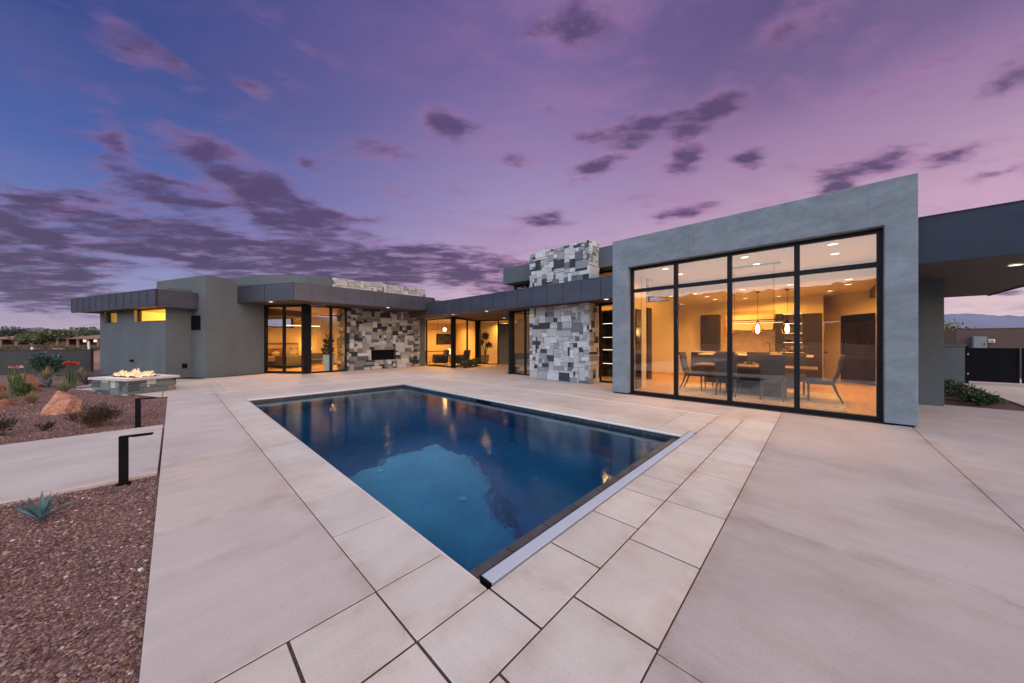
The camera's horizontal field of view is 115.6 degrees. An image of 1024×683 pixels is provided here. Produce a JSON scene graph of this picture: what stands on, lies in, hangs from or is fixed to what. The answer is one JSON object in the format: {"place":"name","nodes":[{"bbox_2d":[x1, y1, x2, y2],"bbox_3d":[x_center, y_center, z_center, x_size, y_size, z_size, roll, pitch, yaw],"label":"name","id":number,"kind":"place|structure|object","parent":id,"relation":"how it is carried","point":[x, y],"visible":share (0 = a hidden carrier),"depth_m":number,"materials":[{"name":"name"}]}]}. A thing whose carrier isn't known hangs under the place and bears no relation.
{"place":"outdoors","nodes":[
{"label":"outdoors","id":0,"kind":"place"},
{"bbox_2d":[0,336,65,346],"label":"house","id":1,"kind":"structure","parent":0,"point":[5,342],"depth_m":81.52,"materials":[{"name":"brown"}]},
{"bbox_2d":[3,339,11,343],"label":"window","id":2,"kind":"structure","parent":1,"relation":"in","point":[5,341],"depth_m":81.20,"materials":[{"name":"black glass"}]},
{"bbox_2d":[22,327,55,331],"bbox_3d":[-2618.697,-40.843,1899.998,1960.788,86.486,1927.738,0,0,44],"label":"hills","id":3,"kind":"structure","parent":0,"point":[38,328],"depth_m":1872.88,"materials":[{"name":"grey"}]},
{"bbox_2d":[15,347,99,368],"bbox_3d":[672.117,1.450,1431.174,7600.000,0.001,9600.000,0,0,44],"label":"ground","id":4,"kind":"structure","parent":0,"point":[97,359],"depth_m":27.52,"materials":[{"name":"soil"}]},
{"bbox_2d":[0,326,30,336],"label":"desert tree","id":5,"kind":"object","parent":4,"relation":"on","point":[7,332],"visible":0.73,"depth_m":104.85,"materials":[{"name":"green plant"}]},
{"bbox_2d":[4,346,36,349],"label":"scrub bush","id":6,"kind":"object","parent":4,"relation":"on","point":[22,348],"visible":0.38,"depth_m":37.84,"materials":[{"name":"green plant"}]},
{"bbox_2d":[30,346,50,349],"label":"scrub bush","id":7,"kind":"object","parent":4,"relation":"on","point":[39,348],"visible":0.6,"depth_m":46.05,"materials":[{"name":"green plant"}]},
{"bbox_2d":[5,328,81,346],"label":"desert tree","id":8,"kind":"object","parent":4,"relation":"on","point":[46,336],"visible":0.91,"depth_m":73.78,"materials":[{"name":"green plant"}]},
{"bbox_2d":[0,349,93,374],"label":"garden wall","id":9,"kind":"structure","parent":4,"relation":"on","point":[83,357],"depth_m":13.87,"materials":[{"name":"paint"}]},
{"bbox_2d":[67,326,99,335],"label":"desert tree","id":10,"kind":"object","parent":4,"relation":"on","point":[80,332],"visible":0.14,"depth_m":115.74,"materials":[{"name":"green plant"}]},
{"bbox_2d":[82,330,99,335],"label":"desert tree","id":11,"kind":"object","parent":4,"relation":"on","point":[93,333],"visible":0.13,"depth_m":102.12,"materials":[{"name":"green plant"}]},
{"bbox_2d":[944,328,1023,378],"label":"boundary wall","id":12,"kind":"structure","parent":4,"relation":"on","point":[1008,337],"depth_m":12.73,"materials":[{"name":"brown paint"}]},
{"bbox_2d":[971,336,986,347],"bbox_3d":[18.619,0.250,12.864,0.330,0.900,0.270,0,0,44],"label":"utility box","id":13,"kind":"object","parent":12,"relation":"attached to","point":[978,341],"visible":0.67,"depth_m":12.79,"materials":[{"name":"grey metal"}]},
{"bbox_2d":[974,337,985,347],"bbox_3d":[18.541,0.250,12.783,0.290,0.860,0.015,0,0,44],"label":"door","id":14,"kind":"structure","parent":13,"relation":"in","point":[979,342],"depth_m":12.79,"materials":[{"name":"grey metal"}]},
{"bbox_2d":[56,335,99,347],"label":"house","id":15,"kind":"structure","parent":0,"point":[81,341],"depth_m":77.00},
{"bbox_2d":[69,339,76,344],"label":"window","id":16,"kind":"structure","parent":15,"relation":"in","point":[72,341],"depth_m":77.05,"materials":[{"name":"black glass"}]},
{"bbox_2d":[80,339,86,344],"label":"window","id":17,"kind":"structure","parent":15,"relation":"in","point":[82,341],"depth_m":77.24,"materials":[{"name":"yellow glass"}]},
{"bbox_2d":[90,339,96,344],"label":"window","id":18,"kind":"structure","parent":15,"relation":"in","point":[92,341],"depth_m":77.45,"materials":[{"name":"yellow glass"}]},
{"bbox_2d":[0,425,162,504],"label":"path","id":19,"kind":"structure","parent":0,"point":[31,470],"depth_m":3.73,"materials":[{"name":"concrete"}]},
{"bbox_2d":[0,392,163,682],"bbox_3d":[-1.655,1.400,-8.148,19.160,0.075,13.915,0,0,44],"label":"gravel","id":20,"kind":"structure","parent":0,"point":[136,657],"depth_m":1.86,"materials":[{"name":"brown gravel"}]},
{"bbox_2d":[13,490,75,519],"bbox_3d":[-3.761,1.298,2.511,0.393,0.222,0.238,0,0,-9],"label":"agave","id":21,"kind":"object","parent":20,"relation":"on","point":[40,511],"visible":1,"depth_m":2.56,"materials":[{"name":"green plant"}]},
{"bbox_2d":[115,432,153,487],"bbox_3d":[-3.810,1.190,3.263,0.245,0.500,0.070,0,0,-38],"label":"path light","id":22,"kind":"object","parent":20,"relation":"on","point":[123,460],"visible":0.94,"depth_m":3.21,"materials":[{"name":"black metal"}]},
{"bbox_2d":[0,369,166,444],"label":"gravel","id":23,"kind":"structure","parent":0,"point":[47,391],"depth_m":6.31,"materials":[{"name":"brown gravel"}]},
{"bbox_2d":[0,398,12,406],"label":"boulder","id":24,"kind":"object","parent":23,"relation":"on","point":[4,402],"visible":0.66,"depth_m":6.91,"materials":[{"name":"brown stone"}]},
{"bbox_2d":[0,389,14,399],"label":"grass tuft","id":25,"kind":"object","parent":23,"relation":"on","point":[3,395],"visible":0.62,"depth_m":7.42,"materials":[{"name":"green plant"}]},
{"bbox_2d":[0,414,22,434],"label":"desert shrub","id":26,"kind":"object","parent":23,"relation":"on","point":[8,422],"visible":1,"depth_m":4.81,"materials":[{"name":"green plant"}]},
{"bbox_2d":[5,365,26,396],"bbox_3d":[-12.706,0.990,8.257,0.393,0.852,0.266,0,0,66],"label":"flowering succulent","id":27,"kind":"object","parent":23,"relation":"on","point":[17,378],"visible":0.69,"depth_m":8.23,"materials":[{"name":"green plant"}]},
{"bbox_2d":[11,380,37,396],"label":"desert shrub","id":28,"kind":"object","parent":23,"relation":"on","point":[26,388],"visible":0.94,"depth_m":8.08,"materials":[{"name":"green plant"}]},
{"bbox_2d":[5,373,44,389],"bbox_3d":[-14.635,1.289,9.732,0.578,0.692,0.629,0,0,10],"label":"boulder","id":29,"kind":"object","parent":23,"relation":"on","point":[28,378],"visible":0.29,"depth_m":9.71,"materials":[{"name":"brown stone"}]},
{"bbox_2d":[17,389,40,403],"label":"grass tuft","id":30,"kind":"object","parent":23,"relation":"on","point":[31,397],"visible":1,"depth_m":7.28,"materials":[{"name":"green plant"}]},
{"bbox_2d":[30,385,41,392],"bbox_3d":[-13.370,1.377,9.018,0.280,0.357,0.288,0,0,44],"label":"boulder","id":31,"kind":"object","parent":23,"relation":"on","point":[38,390],"visible":0.3,"depth_m":9.01,"materials":[{"name":"brown stone"}]},
{"bbox_2d":[25,351,66,376],"bbox_3d":[-18.976,0.938,13.178,1.061,1.196,1.053,0,0,44],"label":"desert shrub","id":32,"kind":"object","parent":23,"relation":"on","point":[40,360],"visible":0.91,"depth_m":13.00,"materials":[{"name":"green plant"}]},
{"bbox_2d":[35,420,57,430],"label":"desert shrub","id":33,"kind":"object","parent":23,"relation":"on","point":[48,425],"visible":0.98,"depth_m":5.09,"materials":[{"name":"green plant"}]},
{"bbox_2d":[36,375,56,386],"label":"agave","id":34,"kind":"object","parent":23,"relation":"on","point":[49,382],"visible":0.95,"depth_m":9.72,"materials":[{"name":"plant"}]},
{"bbox_2d":[29,367,68,379],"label":"grass tuft","id":35,"kind":"object","parent":23,"relation":"on","point":[46,374],"visible":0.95,"depth_m":11.77,"materials":[{"name":"green plant"}]},
{"bbox_2d":[43,376,74,391],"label":"grass tuft","id":36,"kind":"object","parent":23,"relation":"on","point":[64,387],"visible":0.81,"depth_m":8.60,"materials":[{"name":"green plant"}]},
{"bbox_2d":[40,391,83,414],"bbox_3d":[-8.869,1.305,6.366,0.446,0.693,0.515,0,0,35],"label":"boulder","id":37,"kind":"object","parent":23,"relation":"on","point":[60,402],"visible":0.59,"depth_m":6.29,"materials":[{"name":"brown stone"}]},
{"bbox_2d":[61,361,79,387],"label":"flowering succulent","id":38,"kind":"object","parent":23,"relation":"on","point":[71,376],"visible":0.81,"depth_m":9.66,"materials":[{"name":"green plant"}]},
{"bbox_2d":[38,359,109,384],"bbox_3d":[-13.682,0.970,10.510,2.245,0.828,1.967,0,0,-23],"label":"yucca","id":39,"kind":"object","parent":23,"relation":"on","point":[86,381],"visible":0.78,"depth_m":10.26,"materials":[{"name":"green plant"}]},
{"bbox_2d":[72,366,93,377],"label":"grass tuft","id":40,"kind":"object","parent":23,"relation":"on","point":[81,373],"visible":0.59,"depth_m":12.58,"materials":[{"name":"green plant"}]},
{"bbox_2d":[57,399,125,427],"bbox_3d":[-6.934,1.195,5.361,0.565,0.528,0.699,0,0,44],"label":"desert shrub","id":41,"kind":"object","parent":23,"relation":"on","point":[95,416],"visible":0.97,"depth_m":5.32,"materials":[{"name":"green plant"}]},
{"bbox_2d":[88,368,179,395],"bbox_3d":[-10.642,1.118,9.116,1.620,0.764,1.100,0,0,15],"label":"fire pit","id":42,"kind":"object","parent":23,"relation":"on","point":[125,383],"visible":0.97,"depth_m":8.78,"materials":[{"name":"stone"}]},
{"bbox_2d":[133,397,155,427],"bbox_3d":[-6.125,1.190,5.385,0.245,0.500,0.070,0,0,-38],"label":"path light","id":43,"kind":"object","parent":23,"relation":"on","point":[137,412],"visible":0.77,"depth_m":5.33,"materials":[{"name":"black metal"}]},
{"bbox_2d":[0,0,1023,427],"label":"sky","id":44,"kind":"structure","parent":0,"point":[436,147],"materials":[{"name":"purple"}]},
{"bbox_2d":[76,364,1023,682],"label":"patio deck","id":45,"kind":"structure","parent":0,"point":[732,544],"depth_m":2.04,"materials":[{"name":"concrete"}]},
{"bbox_2d":[247,384,694,589],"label":"swimming pool","id":46,"kind":"structure","parent":45,"relation":"in","point":[490,572],"depth_m":2.98,"materials":[{"name":"paint"}]},
{"bbox_2d":[253,387,669,571],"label":"pool water","id":47,"kind":"structure","parent":46,"relation":"in","point":[468,485],"depth_m":4.21,"materials":[{"name":"blue liquid"}]},
{"bbox_2d":[459,365,519,372],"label":"planting soil","id":48,"kind":"structure","parent":45,"relation":"on","point":[479,365],"depth_m":17.12,"materials":[{"name":"brown soil"}]},
{"bbox_2d":[459,360,469,366],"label":"court shrub","id":49,"kind":"object","parent":48,"relation":"on","point":[464,364],"visible":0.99,"depth_m":17.11,"materials":[{"name":"green plant"}]},
{"bbox_2d":[464,358,476,366],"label":"court shrub","id":50,"kind":"object","parent":48,"relation":"on","point":[470,362],"visible":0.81,"depth_m":17.69,"materials":[{"name":"green plant"}]},
{"bbox_2d":[472,358,483,365],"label":"court shrub","id":51,"kind":"object","parent":48,"relation":"on","point":[479,361],"visible":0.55,"depth_m":18.41,"materials":[{"name":"green plant"}]},
{"bbox_2d":[71,173,1023,426],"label":"house","id":52,"kind":"structure","parent":45,"relation":"on","point":[903,264],"depth_m":10.74,"materials":[{"name":"grey paint"}]},
{"bbox_2d":[108,312,116,322],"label":"window","id":53,"kind":"structure","parent":52,"relation":"in","point":[109,313],"depth_m":13.91,"materials":[{"name":"yellow glass"}]},
{"bbox_2d":[139,308,163,321],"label":"window","id":54,"kind":"structure","parent":52,"relation":"in","point":[140,311],"depth_m":12.87,"materials":[{"name":"yellow glass"}]},
{"bbox_2d":[268,319,292,327],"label":"window","id":55,"kind":"structure","parent":52,"relation":"in","point":[291,319],"depth_m":19.09,"materials":[{"name":"black glass"}]},
{"bbox_2d":[264,304,301,373],"bbox_3d":[-9.923,-0.105,14.109,1.957,3.010,0.104,0,0,7],"label":"window","id":56,"kind":"structure","parent":52,"relation":"in","point":[283,371],"depth_m":14.12,"materials":[{"name":"black glass"}]},
{"bbox_2d":[268,343,321,365],"bbox_3d":[-12.297,0.690,17.977,2.260,1.220,2.240,0,0,22],"label":"bed","id":57,"kind":"object","parent":52,"relation":"on","point":[293,357],"visible":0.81,"depth_m":17.67,"materials":[{"name":"fabric"}]},
{"bbox_2d":[286,320,319,326],"bbox_3d":[-10.897,-1.190,16.875,0.060,0.780,1.500,0,0,44],"label":"ceiling fan light","id":58,"kind":"object","parent":52,"relation":"hanging from","point":[299,321],"visible":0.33,"depth_m":16.68,"materials":[{"name":"metal"}]},
{"bbox_2d":[311,353,322,361],"bbox_3d":[-9.968,1.001,16.514,0.595,0.802,1.200,0,0,32],"label":"bedroom bench","id":59,"kind":"object","parent":52,"relation":"on","point":[316,357],"visible":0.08,"depth_m":16.57,"materials":[{"name":"grey fabric"}]},
{"bbox_2d":[321,334,335,370],"bbox_3d":[-8.654,0.501,15.199,0.609,1.798,0.671,0,0,-21],"label":"potted plant","id":60,"kind":"object","parent":52,"relation":"on","point":[325,356],"visible":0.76,"depth_m":15.06,"materials":[{"name":"green plant"}]},
{"bbox_2d":[310,305,346,372],"bbox_3d":[-8.360,-0.105,14.710,0.104,3.010,1.540,0,0,44],"label":"window","id":61,"kind":"structure","parent":52,"relation":"in","point":[330,307],"depth_m":14.75,"materials":[{"name":"black glass"}]},
{"bbox_2d":[425,351,449,362],"bbox_3d":[-5.129,1.020,21.589,0.700,0.760,2.000,0,0,44],"label":"desk","id":62,"kind":"object","parent":52,"relation":"on","point":[435,351],"visible":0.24,"depth_m":21.08,"materials":[{"name":"brown wood"}]},
{"bbox_2d":[426,317,450,367],"bbox_3d":[-4.101,0.050,18.042,2.580,2.700,0.080,0,0,44],"label":"window","id":63,"kind":"structure","parent":52,"relation":"in","point":[446,317],"depth_m":18.62,"materials":[{"name":"black glass"}]},
{"bbox_2d":[432,349,449,364],"bbox_3d":[-4.240,0.945,19.225,0.872,0.917,1.150,0,0,-21],"label":"armchair","id":64,"kind":"object","parent":52,"relation":"on","point":[441,358],"visible":0.95,"depth_m":18.75,"materials":[{"name":"grey fabric"}]},
{"bbox_2d":[436,334,450,343],"bbox_3d":[-4.841,-0.185,23.109,0.060,0.730,1.300,0,0,44],"label":"television","id":65,"kind":"object","parent":52,"relation":"attached to","point":[443,338],"visible":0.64,"depth_m":23.02,"materials":[{"name":"black metal"}]},
{"bbox_2d":[456,350,470,364],"bbox_3d":[-2.917,0.945,18.693,0.872,0.917,0.820,0,0,14],"label":"armchair","id":66,"kind":"object","parent":52,"relation":"on","point":[463,357],"visible":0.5,"depth_m":18.30,"materials":[{"name":"grey fabric"}]},
{"bbox_2d":[456,317,476,367],"bbox_3d":[-2.638,0.050,18.533,0.084,2.700,2.787,0,0,18],"label":"window","id":67,"kind":"structure","parent":52,"relation":"in","point":[467,320],"depth_m":18.69,"materials":[{"name":"black glass"}]},
{"bbox_2d":[481,332,491,362],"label":"potted plant","id":68,"kind":"object","parent":52,"relation":"on","point":[485,357],"visible":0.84,"depth_m":20.38,"materials":[{"name":"green plant"}]},
{"bbox_2d":[480,320,498,364],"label":"window","id":69,"kind":"structure","parent":52,"relation":"in","point":[480,320],"depth_m":19.41,"materials":[{"name":"black glass"}]},
{"bbox_2d":[498,325,517,364],"bbox_3d":[-0.230,0.210,19.183,1.249,2.340,0.169,0,0,19],"label":"front door","id":70,"kind":"structure","parent":52,"relation":"in","point":[503,330],"depth_m":19.26,"materials":[{"name":"brown metal"}]},
{"bbox_2d":[513,310,529,375],"bbox_3d":[0.557,0.050,13.398,1.430,2.700,0.084,0,0,44],"label":"window","id":71,"kind":"structure","parent":52,"relation":"in","point":[525,311],"depth_m":13.40,"materials":[{"name":"black glass"}]},
{"bbox_2d":[515,270,646,289],"bbox_3d":[2.304,-2.210,12.660,5.880,0.640,0.084,0,0,44],"label":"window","id":72,"kind":"structure","parent":52,"relation":"in","point":[527,285],"depth_m":14.07,"materials":[{"name":"black glass"}]},
{"bbox_2d":[599,303,612,382],"bbox_3d":[3.522,0.050,10.675,1.380,2.700,0.080,0,0,44],"label":"window","id":73,"kind":"structure","parent":52,"relation":"in","point":[600,305],"depth_m":11.11,"materials":[{"name":"black glass"}]},
{"bbox_2d":[602,307,651,379],"bbox_3d":[4.447,0.075,12.611,1.850,2.650,0.400,0,0,44],"label":"bookcase","id":74,"kind":"object","parent":52,"relation":"on","point":[607,342],"visible":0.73,"depth_m":13.14,"materials":[{"name":"brown wood"}]},
{"bbox_2d":[635,309,640,388],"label":"wall panel","id":75,"kind":"structure","parent":52,"relation":"attached to","point":[637,348],"depth_m":9.47,"materials":[{"name":"paint"}]},
{"bbox_2d":[700,314,720,350],"bbox_3d":[8.246,-0.360,13.412,0.650,1.480,0.400,0,0,44],"label":"kitchen cabinet","id":76,"kind":"object","parent":52,"relation":"attached to","point":[710,332],"visible":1,"depth_m":13.26,"materials":[{"name":"brown wood"}]},
{"bbox_2d":[691,351,801,381],"bbox_3d":[8.971,0.900,12.563,3.470,1.000,0.630,0,0,44],"label":"kitchen counter","id":77,"kind":"object","parent":52,"relation":"on","point":[696,358],"visible":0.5,"depth_m":13.36,"materials":[{"name":"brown wood"}]},
{"bbox_2d":[721,309,775,351],"bbox_3d":[9.259,-0.401,12.706,1.770,1.598,0.023,0,0,44],"label":"backsplash","id":78,"kind":"object","parent":52,"relation":"attached to","point":[749,341],"visible":0.64,"depth_m":12.63,"materials":[{"name":"stone"}]},
{"bbox_2d":[726,314,773,330],"bbox_3d":[9.155,-0.715,12.423,1.430,0.570,0.520,0,0,44],"label":"range hood","id":79,"kind":"object","parent":52,"relation":"attached to","point":[751,326],"visible":0.69,"depth_m":12.15,"materials":[{"name":"beige paint"}]},
{"bbox_2d":[726,262,782,323],"bbox_3d":[6.335,-1.240,8.467,1.200,1.520,0.080,0,0,44],"label":"linear chandelier","id":80,"kind":"object","parent":52,"relation":"hanging from","point":[760,319],"visible":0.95,"depth_m":8.38,"materials":[{"name":"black metal"}]},
{"bbox_2d":[662,383,847,411],"bbox_3d":[6.321,1.391,8.583,3.520,0.009,2.750,0,0,44],"label":"rug","id":81,"kind":"object","parent":52,"relation":"on","point":[825,401],"visible":0.71,"depth_m":7.99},
{"bbox_2d":[679,352,706,390],"bbox_3d":[5.295,0.851,9.457,0.651,1.086,0.524,0,0,44],"label":"dining chair","id":82,"kind":"object","parent":81,"relation":"on","point":[684,366],"visible":0.97,"depth_m":9.43,"materials":[{"name":"grey fabric"}]},
{"bbox_2d":[711,351,735,387],"bbox_3d":[6.398,0.851,9.767,0.524,1.086,0.651,0,0,44],"label":"dining chair","id":83,"kind":"object","parent":81,"relation":"on","point":[718,352],"visible":0.23,"depth_m":9.71,"materials":[{"name":"grey fabric"}]},
{"bbox_2d":[713,353,740,396],"bbox_3d":[5.590,0.851,8.367,0.524,1.086,0.651,0,0,44],"label":"dining chair","id":84,"kind":"object","parent":81,"relation":"on","point":[720,361],"visible":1,"depth_m":8.24,"materials":[{"name":"grey fabric"}]},
{"bbox_2d":[693,362,817,397],"bbox_3d":[6.381,1.018,8.588,2.560,0.765,1.040,0,0,44],"label":"dining table","id":85,"kind":"object","parent":81,"relation":"on","point":[749,374],"visible":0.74,"depth_m":8.37,"materials":[{"name":"brown wood"}]},
{"bbox_2d":[747,352,768,363],"bbox_3d":[6.978,0.851,9.215,0.524,1.086,0.651,0,0,44],"label":"dining chair","id":86,"kind":"object","parent":81,"relation":"on","point":[750,358],"visible":0.16,"depth_m":9.44,"materials":[{"name":"grey fabric"}]},
{"bbox_2d":[758,354,787,401],"bbox_3d":[6.270,0.851,7.747,0.524,1.086,0.651,0,0,44],"label":"dining chair","id":87,"kind":"object","parent":81,"relation":"on","point":[772,368],"visible":0.99,"depth_m":7.57,"materials":[{"name":"grey fabric"}]},
{"bbox_2d":[782,352,806,394],"bbox_3d":[7.557,0.851,8.664,0.524,1.086,0.651,0,0,44],"label":"dining chair","id":88,"kind":"object","parent":81,"relation":"on","point":[789,374],"visible":0.51,"depth_m":8.72,"materials":[{"name":"grey fabric"}]},
{"bbox_2d":[806,355,844,403],"bbox_3d":[7.274,0.851,7.503,0.651,1.086,0.524,0,0,44],"label":"dining chair","id":89,"kind":"object","parent":81,"relation":"on","point":[809,381],"visible":1,"depth_m":7.31,"materials":[{"name":"grey fabric"}]},
{"bbox_2d":[630,228,882,421],"bbox_3d":[4.834,-0.285,7.159,4.470,3.370,0.104,0,0,44],"label":"window","id":90,"kind":"structure","parent":52,"relation":"in","point":[878,264],"depth_m":6.59,"materials":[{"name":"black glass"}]},
{"bbox_2d":[755,292,763,333],"bbox_3d":[8.044,-0.894,10.567,0.310,1.468,0.310,0,0,44],"label":"pendant lamp","id":91,"kind":"object","parent":52,"relation":"hanging from","point":[757,329],"visible":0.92,"depth_m":10.56,"materials":[{"name":"white glass"}]},
{"bbox_2d":[775,314,783,351],"bbox_3d":[9.820,-0.315,11.845,0.210,1.370,0.500,0,0,44],"label":"kitchen cabinet","id":92,"kind":"object","parent":52,"relation":"attached to","point":[779,332],"visible":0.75,"depth_m":11.67,"materials":[{"name":"brown wood"}]},
{"bbox_2d":[785,289,789,332],"bbox_3d":[8.580,-0.894,10.057,0.310,1.468,0.310,0,0,44],"label":"pendant lamp","id":93,"kind":"object","parent":52,"relation":"hanging from","point":[787,328],"visible":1,"depth_m":10.03,"materials":[{"name":"white glass"}]},
{"bbox_2d":[783,313,802,347],"bbox_3d":[10.115,-0.300,11.619,0.520,1.400,0.400,0,0,44],"label":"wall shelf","id":94,"kind":"object","parent":52,"relation":"attached to","point":[789,335],"depth_m":11.77,"materials":[{"name":"wood"}]},
{"bbox_2d":[802,313,821,381],"bbox_3d":[10.419,0.220,11.191,0.500,2.360,0.620,0,0,44],"label":"kitchen cabinet","id":95,"kind":"object","parent":52,"relation":"on","point":[812,332],"visible":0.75,"depth_m":10.95,"materials":[{"name":"brown wood"}]},
{"bbox_2d":[824,322,840,380],"bbox_3d":[11.613,0.347,11.746,0.142,2.095,0.753,0,0,13],"label":"pantry door","id":96,"kind":"structure","parent":52,"relation":"in","point":[832,330],"depth_m":11.75,"materials":[{"name":"beige paint"}]},
{"bbox_2d":[841,313,875,385],"bbox_3d":[11.581,0.250,10.412,0.400,2.300,1.732,0,0,6],"label":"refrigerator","id":97,"kind":"object","parent":52,"relation":"on","point":[858,341],"visible":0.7,"depth_m":10.61,"materials":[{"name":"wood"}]},
{"bbox_2d":[698,353,813,387],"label":"kitchen island","id":98,"kind":"structure","parent":0,"point":[710,358],"depth_m":11.02,"materials":[{"name":"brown wood"}]},
{"bbox_2d":[776,343,809,353],"bbox_3d":[8.741,0.232,10.034,0.814,0.395,0.611,0,0,44],"label":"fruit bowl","id":99,"kind":"object","parent":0,"point":[787,349],"visible":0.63,"depth_m":9.97,"materials":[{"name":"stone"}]},
{"bbox_2d":[944,345,965,382],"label":"block pier","id":100,"kind":"structure","parent":0,"point":[954,361],"depth_m":10.90,"materials":[{"name":"grey paint"}]},
{"bbox_2d":[965,346,1023,383],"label":"gate","id":101,"kind":"structure","parent":100,"relation":"attached to","point":[1001,365],"depth_m":10.40,"materials":[{"name":"black metal"}]},
{"bbox_2d":[944,319,966,330],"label":"desert tree","id":102,"kind":"object","parent":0,"point":[947,327],"visible":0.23,"depth_m":41.66,"materials":[{"name":"green plant"}]},
{"bbox_2d":[944,313,1023,328],"bbox_3d":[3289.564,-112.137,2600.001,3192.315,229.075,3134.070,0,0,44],"label":"mountains","id":103,"kind":"structure","parent":0,"point":[968,320],"depth_m":2442.48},
{"bbox_2d":[944,384,1023,410],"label":"soil bed","id":104,"kind":"object","parent":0,"point":[948,400],"depth_m":7.27,"materials":[{"name":"brown soil"}]},
{"bbox_2d":[944,379,955,385],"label":"shrub","id":105,"kind":"object","parent":104,"relation":"on","point":[948,382],"visible":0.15,"depth_m":9.11,"materials":[{"name":"green plant"}]},
{"bbox_2d":[944,381,976,396],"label":"shrub","id":106,"kind":"object","parent":104,"relation":"on","point":[950,387],"visible":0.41,"depth_m":8.29,"materials":[{"name":"green plant"}]},
{"bbox_2d":[944,385,999,400],"bbox_3d":[10.854,1.252,7.583,0.806,0.434,0.834,0,0,-6],"label":"shrub","id":107,"kind":"object","parent":104,"relation":"on","point":[957,393],"visible":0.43,"depth_m":7.67,"materials":[{"name":"green plant"}]},
{"bbox_2d":[954,391,1007,405],"bbox_3d":[10.440,1.288,7.170,0.650,0.363,0.516,0,0,17],"label":"shrub","id":108,"kind":"object","parent":104,"relation":"on","point":[980,399],"visible":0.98,"depth_m":7.09,"materials":[{"name":"green plant"}]},
{"bbox_2d":[959,379,1023,406],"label":"walkway","id":109,"kind":"structure","parent":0,"point":[1012,393],"depth_m":9.40,"materials":[{"name":"concrete"}]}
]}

